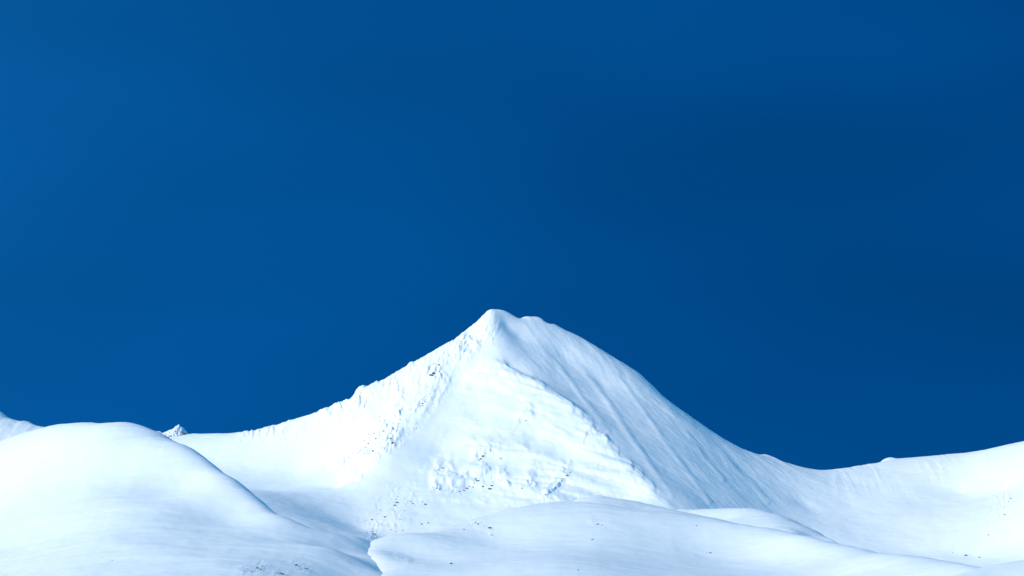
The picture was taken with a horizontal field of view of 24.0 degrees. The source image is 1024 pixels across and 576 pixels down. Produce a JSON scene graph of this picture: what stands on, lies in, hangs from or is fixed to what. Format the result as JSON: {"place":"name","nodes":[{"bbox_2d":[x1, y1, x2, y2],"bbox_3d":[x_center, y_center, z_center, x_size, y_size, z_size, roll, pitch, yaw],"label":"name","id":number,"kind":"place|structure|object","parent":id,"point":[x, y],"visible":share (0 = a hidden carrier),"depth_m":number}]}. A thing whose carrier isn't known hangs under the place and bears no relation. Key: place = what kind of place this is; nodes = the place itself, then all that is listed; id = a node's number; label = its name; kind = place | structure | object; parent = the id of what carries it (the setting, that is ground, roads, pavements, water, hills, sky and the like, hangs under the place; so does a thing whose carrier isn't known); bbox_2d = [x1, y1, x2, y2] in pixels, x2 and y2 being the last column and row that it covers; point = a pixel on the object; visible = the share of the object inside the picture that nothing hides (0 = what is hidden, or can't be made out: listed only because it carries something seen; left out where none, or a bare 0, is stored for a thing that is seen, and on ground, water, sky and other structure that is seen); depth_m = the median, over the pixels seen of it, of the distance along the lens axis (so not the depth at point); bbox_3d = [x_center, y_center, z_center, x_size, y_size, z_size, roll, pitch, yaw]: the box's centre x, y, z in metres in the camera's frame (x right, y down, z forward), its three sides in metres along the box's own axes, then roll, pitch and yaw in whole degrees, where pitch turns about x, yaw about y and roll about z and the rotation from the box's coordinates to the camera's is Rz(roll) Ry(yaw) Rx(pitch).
{"place":"outdoors","nodes":[
{"label":"outdoors","id":0,"kind":"place"},
{"bbox_2d":[0,411,43,440],"bbox_3d":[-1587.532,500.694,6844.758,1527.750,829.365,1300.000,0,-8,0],"label":"slope","id":1,"kind":"structure","parent":0,"point":[9,427],"depth_m":7008.56},
{"bbox_2d":[157,424,187,437],"bbox_3d":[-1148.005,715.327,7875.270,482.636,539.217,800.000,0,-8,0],"label":"peak","id":2,"kind":"structure","parent":0,"point":[178,429],"depth_m":7853.68},
{"bbox_2d":[0,422,382,575],"bbox_3d":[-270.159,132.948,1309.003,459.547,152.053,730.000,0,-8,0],"label":"hill","id":3,"kind":"structure","parent":0,"point":[95,499],"depth_m":1315.34},
{"bbox_2d":[0,0,1023,469],"label":"sky","id":4,"kind":"structure","parent":0,"point":[800,223]},
{"bbox_2d":[170,309,1023,567],"bbox_3d":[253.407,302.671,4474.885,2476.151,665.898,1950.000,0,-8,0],"label":"mountain","id":5,"kind":"structure","parent":0,"point":[599,421],"depth_m":4708.19},
{"bbox_2d":[573,495,737,523],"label":"snow hummock","id":6,"kind":"object","parent":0,"point":[600,499],"visible":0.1,"depth_m":1740.26},
{"bbox_2d":[367,501,980,575],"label":"foreground hill","id":7,"kind":"structure","parent":0,"point":[548,539],"depth_m":1303.32},
{"bbox_2d":[678,508,837,543],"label":"sunlit hummock","id":8,"kind":"object","parent":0,"point":[754,517],"visible":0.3,"depth_m":2035.95},
{"bbox_2d":[956,560,1023,575],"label":"knoll","id":9,"kind":"structure","parent":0,"point":[1014,568],"depth_m":939.96}
]}

